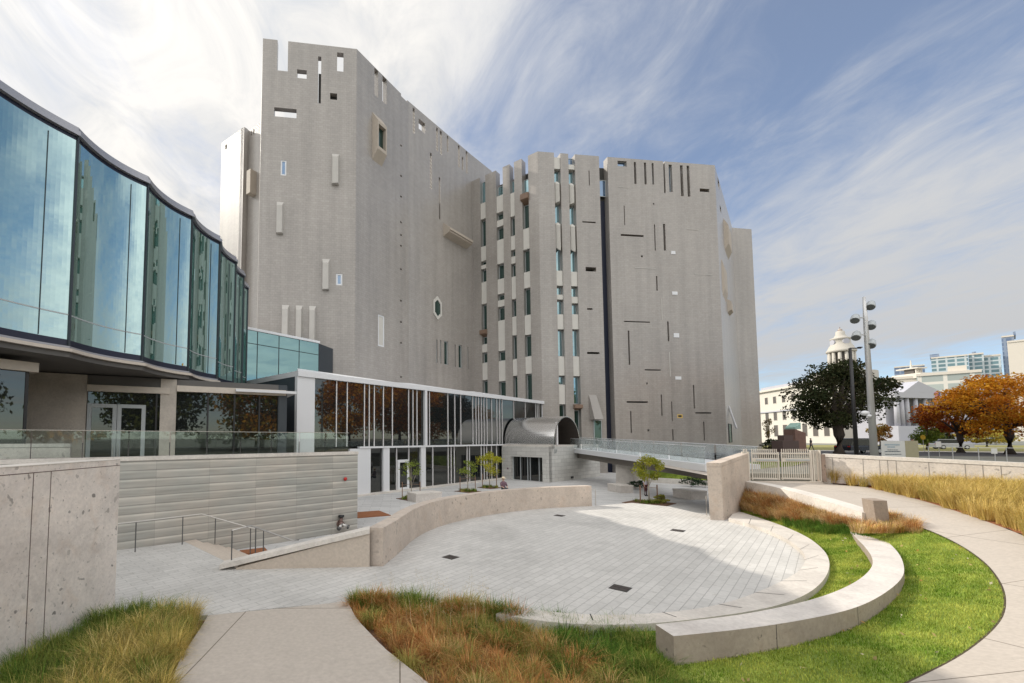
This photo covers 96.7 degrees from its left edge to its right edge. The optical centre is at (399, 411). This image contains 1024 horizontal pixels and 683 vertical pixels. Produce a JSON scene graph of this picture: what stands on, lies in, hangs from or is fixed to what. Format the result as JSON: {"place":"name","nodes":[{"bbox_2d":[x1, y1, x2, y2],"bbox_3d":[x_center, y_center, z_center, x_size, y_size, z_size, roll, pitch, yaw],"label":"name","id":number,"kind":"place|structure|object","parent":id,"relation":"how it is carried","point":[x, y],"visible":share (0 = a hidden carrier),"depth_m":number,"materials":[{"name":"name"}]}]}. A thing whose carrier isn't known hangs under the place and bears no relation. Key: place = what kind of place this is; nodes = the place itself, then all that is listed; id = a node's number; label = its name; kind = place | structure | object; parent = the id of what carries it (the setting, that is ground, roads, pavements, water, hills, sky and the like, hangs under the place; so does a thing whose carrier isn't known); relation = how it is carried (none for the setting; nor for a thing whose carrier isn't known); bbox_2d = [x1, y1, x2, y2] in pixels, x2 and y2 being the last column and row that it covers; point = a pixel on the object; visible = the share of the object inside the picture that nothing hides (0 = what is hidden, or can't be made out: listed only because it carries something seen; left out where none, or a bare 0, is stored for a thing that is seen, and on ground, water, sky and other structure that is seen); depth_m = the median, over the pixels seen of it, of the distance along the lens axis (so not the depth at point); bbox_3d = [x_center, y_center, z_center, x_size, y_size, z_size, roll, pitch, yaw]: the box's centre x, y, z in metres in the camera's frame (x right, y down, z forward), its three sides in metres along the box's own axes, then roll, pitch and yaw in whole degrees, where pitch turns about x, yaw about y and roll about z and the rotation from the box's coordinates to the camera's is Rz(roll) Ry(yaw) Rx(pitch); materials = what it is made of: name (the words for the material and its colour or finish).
{"place":"outdoors","nodes":[
{"label":"outdoors","id":0,"kind":"place"},
{"bbox_2d":[174,602,426,682],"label":"path","id":1,"kind":"structure","parent":0,"point":[327,643],"depth_m":7.38,"materials":[{"name":"concrete"}]},
{"bbox_2d":[67,620,610,682],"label":"planting soil","id":2,"kind":"structure","parent":0,"point":[374,635],"depth_m":7.97,"materials":[{"name":"brown soil"}]},
{"bbox_2d":[0,459,120,666],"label":"front wall","id":3,"kind":"structure","parent":2,"relation":"on","point":[58,536],"depth_m":7.91,"materials":[{"name":"concrete"}]},
{"bbox_2d":[0,594,165,682],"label":"ornamental grass","id":4,"kind":"structure","parent":2,"relation":"on","point":[38,656],"depth_m":7.20,"materials":[{"name":"plant"}]},
{"bbox_2d":[8,591,218,682],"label":"ornamental grass","id":5,"kind":"structure","parent":2,"relation":"on","point":[154,646],"depth_m":7.04,"materials":[{"name":"plant"}]},
{"bbox_2d":[344,579,539,623],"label":"ornamental grass","id":6,"kind":"structure","parent":2,"relation":"on","point":[460,603],"depth_m":9.32,"materials":[{"name":"plant"}]},
{"bbox_2d":[335,588,636,682],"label":"ornamental grass","id":7,"kind":"structure","parent":2,"relation":"on","point":[443,651],"depth_m":7.43,"materials":[{"name":"plant"}]},
{"bbox_2d":[343,587,712,682],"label":"green grass","id":8,"kind":"structure","parent":2,"relation":"on","point":[606,640],"depth_m":7.53,"materials":[{"name":"plant"}]},
{"bbox_2d":[371,571,514,634],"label":"seed stalks","id":9,"kind":"object","parent":8,"relation":"on","point":[449,601],"visible":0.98,"depth_m":8.59,"materials":[{"name":"beige plant"}]},
{"bbox_2d":[81,503,804,627],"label":"circular plaza","id":10,"kind":"structure","parent":0,"point":[581,560],"depth_m":12.26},
{"bbox_2d":[609,584,631,591],"bbox_3d":[5.301,4.256,10.653,0.420,0.032,0.420,-3,-5,44],"label":"floor drain","id":11,"kind":"object","parent":10,"relation":"on","point":[620,588],"visible":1,"depth_m":10.61,"materials":[{"name":"metal"}]},
{"bbox_2d":[496,511,829,643],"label":"kerb","id":12,"kind":"structure","parent":10,"relation":"on","point":[805,584],"depth_m":9.45,"materials":[{"name":"concrete"}]},
{"bbox_2d":[0,0,1023,390],"label":"sky","id":13,"kind":"structure","parent":0,"point":[873,150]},
{"bbox_2d":[237,472,1001,583],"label":"plaza","id":14,"kind":"structure","parent":0,"point":[389,503],"depth_m":32.00,"materials":[{"name":"concrete"}]},
{"bbox_2d":[0,80,296,457],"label":"glass pavilion","id":15,"kind":"structure","parent":14,"relation":"on","point":[124,294],"depth_m":19.82,"materials":[{"name":"green"}]},
{"bbox_2d":[85,403,116,456],"bbox_3d":[-14.100,1.341,20.887,1.148,3.409,0.468,0,-3,-8],"label":"door","id":16,"kind":"structure","parent":15,"relation":"in","point":[99,416],"depth_m":20.91,"materials":[{"name":"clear glass"}]},
{"bbox_2d":[116,404,145,456],"bbox_3d":[-13.027,1.371,21.388,1.100,3.409,0.664,0,-3,0],"label":"door","id":17,"kind":"structure","parent":15,"relation":"in","point":[131,419],"depth_m":21.44,"materials":[{"name":"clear glass"}]},
{"bbox_2d":[0,451,358,549],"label":"banded wall","id":18,"kind":"structure","parent":14,"relation":"on","point":[298,495],"depth_m":16.75,"materials":[{"name":"stone"}]},
{"bbox_2d":[0,429,327,458],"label":"glass balustrade","id":19,"kind":"object","parent":18,"relation":"on","point":[169,442],"visible":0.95,"depth_m":15.69,"materials":[{"name":"clear"}]},
{"bbox_2d":[337,515,349,530],"bbox_3d":[-2.554,4.906,19.565,0.650,0.622,0.417,3,-5,-40],"label":"hose connection","id":20,"kind":"object","parent":18,"relation":"attached to","point":[340,523],"visible":1,"depth_m":19.54,"materials":[{"name":"silver metal"}]},
{"bbox_2d":[118,513,254,553],"bbox_3d":[-7.216,4.322,14.878,4.463,1.572,0.776,2,-4,-32],"label":"handrail","id":21,"kind":"object","parent":14,"relation":"on","point":[135,522],"visible":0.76,"depth_m":15.06,"materials":[{"name":"metal"}]},
{"bbox_2d":[184,539,247,567],"bbox_3d":[-5.620,4.801,14.630,1.600,0.624,3.929,3,-5,-44],"label":"stair","id":22,"kind":"object","parent":14,"relation":"on","point":[221,552],"visible":0.33,"depth_m":14.74,"materials":[{"name":"concrete"}]},
{"bbox_2d":[240,547,266,554],"bbox_3d":[-5.373,5.154,16.277,0.900,0.080,0.600,2,-4,-29],"label":"mulch bed","id":23,"kind":"object","parent":14,"relation":"on","point":[247,551],"visible":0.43,"depth_m":16.29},
{"bbox_2d":[231,525,298,559],"bbox_3d":[-4.223,4.199,13.415,0.751,1.639,2.232,-3,-5,43],"label":"handrail","id":24,"kind":"object","parent":14,"relation":"on","point":[263,530],"visible":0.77,"depth_m":13.60,"materials":[{"name":"metal"}]},
{"bbox_2d":[247,327,332,451],"bbox_3d":[-11.226,0.137,39.294,6.100,12.879,10.058,-3,-5,42],"label":"glazed link","id":25,"kind":"object","parent":14,"relation":"on","point":[270,353],"visible":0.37,"depth_m":36.76,"materials":[{"name":"teal glass"}]},
{"bbox_2d":[219,526,369,569],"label":"wedge wall","id":26,"kind":"structure","parent":14,"relation":"on","point":[351,548],"depth_m":12.36,"materials":[{"name":"concrete"}]},
{"bbox_2d":[357,510,390,517],"bbox_3d":[-1.765,5.670,24.418,2.000,0.035,1.700,2,-4,-25],"label":"mulch bed","id":27,"kind":"object","parent":14,"relation":"on","point":[367,514],"visible":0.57,"depth_m":24.24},
{"bbox_2d":[247,369,543,496],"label":"gallery wing","id":28,"kind":"structure","parent":14,"relation":"on","point":[440,435],"depth_m":35.82,"materials":[{"name":"glass"}]},
{"bbox_2d":[397,459,408,489],"bbox_3d":[0.259,5.137,35.927,0.986,2.450,0.987,0,-3,0],"label":"door","id":29,"kind":"structure","parent":28,"relation":"in","point":[400,478],"depth_m":35.86,"materials":[{"name":"white metal"}]},
{"bbox_2d":[407,490,441,502],"bbox_3d":[1.662,5.723,29.915,2.091,0.592,1.140,2,-4,-30],"label":"block bench","id":30,"kind":"object","parent":14,"relation":"on","point":[417,496],"visible":0.95,"depth_m":29.49,"materials":[{"name":"concrete"}]},
{"bbox_2d":[370,485,591,565],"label":"curved wall","id":31,"kind":"structure","parent":14,"relation":"on","point":[394,535],"depth_m":19.21,"materials":[{"name":"concrete"}]},
{"bbox_2d":[502,416,599,482],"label":"entry pavilion","id":32,"kind":"structure","parent":14,"relation":"on","point":[538,448],"depth_m":44.86,"materials":[{"name":"stone"}]},
{"bbox_2d":[607,483,633,492],"bbox_3d":[17.301,6.018,34.773,1.061,0.592,1.740,0,-4,-8],"label":"block bench","id":33,"kind":"object","parent":14,"relation":"on","point":[619,488],"visible":1,"depth_m":34.05,"materials":[{"name":"concrete"}]},
{"bbox_2d":[622,499,676,505],"bbox_3d":[16.124,5.929,28.656,2.400,0.030,2.400,3,-5,-40],"label":"planting bed","id":34,"kind":"object","parent":14,"relation":"on","point":[663,504],"visible":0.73,"depth_m":28.36,"materials":[{"name":"soil"}]},
{"bbox_2d":[630,454,664,501],"bbox_3d":[16.060,4.343,28.703,1.768,3.143,1.900,3,-4,-37],"label":"young tree","id":35,"kind":"object","parent":34,"relation":"on","point":[649,461],"visible":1,"depth_m":28.66,"materials":[{"name":"green plant"}]},
{"bbox_2d":[633,498,662,503],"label":"bed plants","id":36,"kind":"object","parent":34,"relation":"on","point":[651,501],"visible":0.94,"depth_m":28.51,"materials":[{"name":"green plant"}]},
{"bbox_2d":[572,437,759,488],"bbox_3d":[19.457,4.493,41.857,3.253,4.493,32.104,0,-3,0],"label":"footbridge","id":37,"kind":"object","parent":14,"relation":"on","point":[623,461],"visible":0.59,"depth_m":35.49,"materials":[{"name":"concrete"}]},
{"bbox_2d":[638,477,707,485],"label":"wall","id":38,"kind":"structure","parent":14,"relation":"on","point":[668,480],"depth_m":41.06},
{"bbox_2d":[672,488,706,499],"bbox_3d":[20.398,5.801,31.185,1.321,0.592,1.640,0,-4,-8],"label":"block bench","id":39,"kind":"object","parent":14,"relation":"on","point":[690,494],"visible":1,"depth_m":30.63,"materials":[{"name":"concrete"}]},
{"bbox_2d":[678,476,704,486],"bbox_3d":[25.365,6.087,38.504,1.711,0.909,1.974,1,-4,-21],"label":"shrub","id":40,"kind":"object","parent":14,"relation":"on","point":[690,479],"visible":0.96,"depth_m":38.40,"materials":[{"name":"green plant"}]},
{"bbox_2d":[638,461,804,479],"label":"sloping lawn","id":41,"kind":"structure","parent":14,"relation":"on","point":[669,475],"depth_m":44.09,"materials":[{"name":"plant"}]},
{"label":"planting bed","id":42,"kind":"structure","parent":14,"relation":"on","visible":0},
{"bbox_2d":[398,459,422,496],"bbox_3d":[0.726,4.673,30.680,1.385,2.722,1.498,3,-4,-38],"label":"young tree","id":43,"kind":"object","parent":42,"relation":"on","point":[409,467],"visible":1,"depth_m":30.68,"materials":[{"name":"green plant"}]},
{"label":"planting bed","id":44,"kind":"structure","parent":14,"relation":"on","visible":0},
{"bbox_2d":[457,460,477,490],"bbox_3d":[5.321,5.061,35.140,1.802,2.489,1.827,0,-3,0],"label":"young tree","id":45,"kind":"object","parent":44,"relation":"on","point":[466,471],"visible":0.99,"depth_m":35.03,"materials":[{"name":"green plant"}]},
{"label":"planting bed","id":46,"kind":"structure","parent":14,"relation":"on","visible":0},
{"bbox_2d":[475,451,503,486],"bbox_3d":[7.574,4.904,37.749,2.450,3.117,2.460,0,-3,0],"label":"young tree","id":47,"kind":"object","parent":46,"relation":"on","point":[494,459],"visible":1,"depth_m":37.56,"materials":[{"name":"green plant"}]},
{"bbox_2d":[660,465,823,482],"bbox_3d":[19.250,3.554,25.838,4.700,0.390,7.988,0,-3,0],"label":"gate apron","id":48,"kind":"object","parent":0,"point":[689,470],"visible":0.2,"depth_m":26.16,"materials":[{"name":"concrete"}]},
{"bbox_2d":[771,435,798,451],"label":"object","id":49,"kind":"structure","parent":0,"point":[786,442],"depth_m":57.36,"materials":[{"name":"stone"}]},
{"bbox_2d":[616,510,1005,682],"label":"lawn","id":50,"kind":"structure","parent":0,"point":[826,669],"depth_m":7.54,"materials":[{"name":"plant"}]},
{"bbox_2d":[706,453,748,519],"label":"block wall","id":51,"kind":"structure","parent":50,"relation":"on","point":[727,477],"depth_m":20.00,"materials":[{"name":"concrete"}]},
{"bbox_2d":[655,532,904,665],"bbox_3d":[10.708,4.177,10.745,14.699,0.760,1.996,2,-4,-35],"label":"curved bench","id":52,"kind":"object","parent":50,"relation":"on","point":[874,590],"visible":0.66,"depth_m":7.76,"materials":[{"name":"concrete"}]},
{"bbox_2d":[746,481,865,521],"bbox_3d":[16.769,4.090,18.807,0.784,1.610,8.074,-1,-4,11],"label":"retaining ledge","id":53,"kind":"object","parent":50,"relation":"on","point":[839,507],"visible":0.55,"depth_m":17.43,"materials":[{"name":"concrete"}]},
{"bbox_2d":[640,537,994,681],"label":"fallen leaves","id":54,"kind":"object","parent":50,"relation":"on","point":[874,658],"visible":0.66,"depth_m":7.78,"materials":[{"name":"brown plant"}]},
{"bbox_2d":[767,515,874,536],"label":"green grass","id":55,"kind":"structure","parent":50,"relation":"on","point":[824,528],"depth_m":15.99,"materials":[{"name":"plant"}]},
{"bbox_2d":[737,487,927,533],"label":"rusty grass","id":56,"kind":"structure","parent":50,"relation":"on","point":[770,503],"depth_m":17.74,"materials":[{"name":"plant"}]},
{"bbox_2d":[862,498,888,525],"bbox_3d":[15.829,3.461,14.718,0.483,1.070,0.851,-1,-4,23],"label":"end post","id":57,"kind":"object","parent":50,"relation":"on","point":[876,509],"visible":0.68,"depth_m":14.45,"materials":[{"name":"concrete"}]},
{"bbox_2d":[843,514,931,533],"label":"rusty grass","id":58,"kind":"structure","parent":50,"relation":"on","point":[859,526],"depth_m":13.83,"materials":[{"name":"plant"}]},
{"bbox_2d":[905,528,1005,682],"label":"soil edge","id":59,"kind":"object","parent":50,"relation":"on","point":[985,635],"visible":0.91,"depth_m":7.52,"materials":[{"name":"soil"}]},
{"bbox_2d":[671,450,1023,456],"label":"road","id":60,"kind":"structure","parent":0,"point":[920,453],"depth_m":52.34,"materials":[{"name":"asphalt"}]},
{"bbox_2d":[759,438,777,449],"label":"shrub","id":61,"kind":"object","parent":60,"relation":"on","point":[768,443],"visible":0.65,"depth_m":59.86,"materials":[{"name":"green plant"}]},
{"bbox_2d":[784,423,806,450],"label":"granite pylon","id":62,"kind":"object","parent":60,"relation":"on","point":[798,435],"visible":0.75,"depth_m":61.34,"materials":[{"name":"stone"}]},
{"bbox_2d":[834,438,880,453],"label":"parked car","id":63,"kind":"object","parent":60,"relation":"on","point":[848,445],"visible":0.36,"depth_m":51.09,"materials":[{"name":"paint"}]},
{"bbox_2d":[907,396,1001,452],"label":"tree","id":64,"kind":"object","parent":60,"relation":"on","point":[926,418],"visible":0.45,"depth_m":56.15,"materials":[{"name":"orange plant"}]},
{"bbox_2d":[920,372,1023,453],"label":"tree","id":65,"kind":"object","parent":60,"relation":"on","point":[1004,414],"visible":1,"depth_m":49.70,"materials":[{"name":"orange plant"}]},
{"bbox_2d":[749,441,1023,535],"bbox_3d":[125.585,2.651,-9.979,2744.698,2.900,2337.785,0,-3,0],"label":"ground","id":66,"kind":"structure","parent":0,"point":[1002,458],"depth_m":37.66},
{"bbox_2d":[220,38,761,472],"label":"museum tower","id":67,"kind":"structure","parent":66,"relation":"on","point":[366,231],"depth_m":54.87,"materials":[{"name":"grey concrete"}]},
{"bbox_2d":[378,314,383,346],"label":"window","id":68,"kind":"structure","parent":67,"relation":"in","point":[380,318],"depth_m":46.44,"materials":[{"name":"white metal"}]},
{"bbox_2d":[433,296,441,319],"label":"window","id":69,"kind":"structure","parent":67,"relation":"in","point":[437,304],"depth_m":54.30,"materials":[{"name":"green glass"}]},
{"bbox_2d":[524,205,528,228],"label":"window","id":70,"kind":"structure","parent":67,"relation":"in","point":[526,208],"depth_m":56.36,"materials":[{"name":"teal glass"}]},
{"bbox_2d":[525,250,529,271],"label":"window","id":71,"kind":"structure","parent":67,"relation":"in","point":[527,254],"depth_m":56.01,"materials":[{"name":"teal glass"}]},
{"bbox_2d":[526,289,530,314],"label":"window","id":72,"kind":"structure","parent":67,"relation":"in","point":[528,303],"depth_m":55.70,"materials":[{"name":"teal glass"}]},
{"bbox_2d":[527,374,531,399],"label":"window","id":73,"kind":"structure","parent":67,"relation":"in","point":[529,377],"depth_m":55.04,"materials":[{"name":"teal glass"}]},
{"bbox_2d":[556,249,560,270],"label":"window","id":74,"kind":"structure","parent":67,"relation":"in","point":[558,265],"depth_m":55.20,"materials":[{"name":"blue glass"}]},
{"bbox_2d":[558,331,562,355],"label":"window","id":75,"kind":"structure","parent":67,"relation":"in","point":[560,353],"depth_m":54.57,"materials":[{"name":"blue glass"}]},
{"bbox_2d":[572,331,576,355],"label":"window","id":76,"kind":"structure","parent":67,"relation":"in","point":[574,333],"depth_m":54.80,"materials":[{"name":"blue glass"}]},
{"bbox_2d":[574,377,578,403],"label":"window","id":77,"kind":"structure","parent":67,"relation":"in","point":[576,401],"depth_m":54.45,"materials":[{"name":"teal glass"}]},
{"bbox_2d":[593,420,601,444],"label":"door","id":78,"kind":"structure","parent":67,"relation":"in","point":[597,424],"depth_m":53.75,"materials":[{"name":"green glass"}]},
{"bbox_2d":[600,180,605,196],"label":"window","id":79,"kind":"structure","parent":67,"relation":"in","point":[602,182],"depth_m":56.48,"materials":[{"name":"blue glass"}]},
{"bbox_2d":[600,201,611,471],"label":"window","id":80,"kind":"structure","parent":67,"relation":"in","point":[602,203],"depth_m":55.70,"materials":[{"name":"glass"}]},
{"bbox_2d":[741,449,821,481],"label":"picket gate","id":81,"kind":"structure","parent":66,"relation":"on","point":[812,464],"depth_m":21.99,"materials":[{"name":"beige paint"}]},
{"bbox_2d":[759,377,852,443],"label":"civic building","id":82,"kind":"structure","parent":66,"relation":"on","point":[772,403],"depth_m":180.74,"materials":[{"name":"white stone"}]},
{"bbox_2d":[778,358,903,454],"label":"tree","id":83,"kind":"object","parent":66,"relation":"on","point":[836,417],"visible":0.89,"depth_m":45.27,"materials":[{"name":"green plant"}]},
{"bbox_2d":[809,327,878,392],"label":"domed tower","id":84,"kind":"structure","parent":66,"relation":"on","point":[840,343],"depth_m":169.74,"materials":[{"name":"stone"}]},
{"bbox_2d":[848,347,862,454],"bbox_3d":[39.463,-0.754,38.115,1.152,9.715,0.320,0,-3,0],"label":"signal mast","id":85,"kind":"object","parent":66,"relation":"on","point":[855,431],"visible":0.87,"depth_m":38.04,"materials":[{"name":"metal"}]},
{"bbox_2d":[850,297,878,455],"bbox_3d":[26.522,-1.639,25.104,1.473,9.909,0.500,0,-3,0],"label":"lamp post","id":86,"kind":"object","parent":66,"relation":"on","point":[869,414],"visible":0.99,"depth_m":25.11,"materials":[{"name":"metal"}]},
{"bbox_2d":[881,441,918,457],"bbox_3d":[28.948,2.528,25.682,0.494,1.660,1.471,2,-4,-30],"label":"monument sign","id":87,"kind":"object","parent":66,"relation":"on","point":[900,448],"visible":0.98,"depth_m":25.52,"materials":[{"name":"stone"}]},
{"bbox_2d":[888,376,916,382],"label":"office block","id":88,"kind":"structure","parent":66,"relation":"on","point":[906,379],"depth_m":210.17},
{"bbox_2d":[892,360,931,377],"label":"cupola","id":89,"kind":"object","parent":88,"relation":"on","point":[913,371],"visible":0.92,"depth_m":209.92,"materials":[{"name":"white stone"}]},
{"bbox_2d":[894,364,924,375],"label":"office block","id":90,"kind":"structure","parent":66,"relation":"on","point":[896,373],"depth_m":419.09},
{"bbox_2d":[856,381,979,444],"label":"columned hall","id":91,"kind":"structure","parent":66,"relation":"on","point":[914,394],"depth_m":127.96,"materials":[{"name":"grey stone"}]},
{"bbox_2d":[824,454,1023,498],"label":"parapet wall","id":92,"kind":"structure","parent":66,"relation":"on","point":[857,464],"depth_m":19.47,"materials":[{"name":"concrete"}]},
{"bbox_2d":[916,365,982,428],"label":"office block","id":93,"kind":"structure","parent":66,"relation":"on","point":[953,376],"depth_m":199.37,"materials":[{"name":"concrete"}]},
{"bbox_2d":[930,354,968,372],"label":"office block","id":94,"kind":"structure","parent":66,"relation":"on","point":[940,364],"depth_m":376.88,"materials":[{"name":"concrete"}]},
{"bbox_2d":[918,446,1007,461],"bbox_3d":[32.659,2.779,24.378,0.095,1.600,9.240,1,-4,-12],"label":"wire fence","id":95,"kind":"object","parent":66,"relation":"on","point":[971,447],"visible":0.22,"depth_m":24.93,"materials":[{"name":"metal"}]},
{"bbox_2d":[968,352,989,438],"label":"office block","id":96,"kind":"structure","parent":66,"relation":"on","point":[976,360],"depth_m":369.89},
{"bbox_2d":[984,354,1004,438],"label":"office block","id":97,"kind":"structure","parent":66,"relation":"on","point":[993,365],"depth_m":364.37,"materials":[{"name":"concrete"}]},
{"bbox_2d":[1001,332,1015,439],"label":"office block","id":98,"kind":"structure","parent":66,"relation":"on","point":[1004,339],"depth_m":362.14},
{"bbox_2d":[1007,339,1023,440],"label":"office block","id":99,"kind":"structure","parent":66,"relation":"on","point":[1016,355],"depth_m":299.87,"materials":[{"name":"concrete"}]},
{"bbox_2d":[756,481,1023,682],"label":"path","id":100,"kind":"structure","parent":0,"point":[996,655],"depth_m":10.51,"materials":[{"name":"concrete"}]},
{"bbox_2d":[817,454,826,481],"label":"gate pier","id":101,"kind":"structure","parent":100,"relation":"on","point":[823,467],"depth_m":21.52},
{"bbox_2d":[762,445,1023,451],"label":"park lawn","id":102,"kind":"structure","parent":0,"point":[1017,448],"depth_m":77.83,"materials":[{"name":"green plant"}]},
{"bbox_2d":[762,418,775,446],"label":"tree","id":103,"kind":"object","parent":102,"relation":"on","point":[769,421],"visible":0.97,"depth_m":79.69,"materials":[{"name":"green plant"}]},
{"bbox_2d":[865,423,892,445],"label":"tree","id":104,"kind":"object","parent":102,"relation":"on","point":[883,429],"visible":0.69,"depth_m":84.32,"materials":[{"name":"brown plant"}]},
{"bbox_2d":[908,417,944,449],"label":"tree","id":105,"kind":"object","parent":102,"relation":"on","point":[931,436],"visible":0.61,"depth_m":69.54,"materials":[{"name":"green plant"}]},
{"bbox_2d":[953,429,1022,446],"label":"tree","id":106,"kind":"object","parent":102,"relation":"on","point":[998,439],"visible":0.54,"depth_m":93.93,"materials":[{"name":"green plant"}]},
{"bbox_2d":[826,466,1023,535],"bbox_3d":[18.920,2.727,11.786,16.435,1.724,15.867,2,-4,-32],"label":"golden grass","id":107,"kind":"structure","parent":0,"point":[998,500],"depth_m":15.81,"materials":[{"name":"plant"}]},
{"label":"terrace","id":108,"kind":"structure","parent":0,"visible":0},
{"bbox_2d":[0,443,71,458],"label":"block wall","id":109,"kind":"structure","parent":108,"relation":"on","point":[14,451],"depth_m":13.94,"materials":[{"name":"concrete"}]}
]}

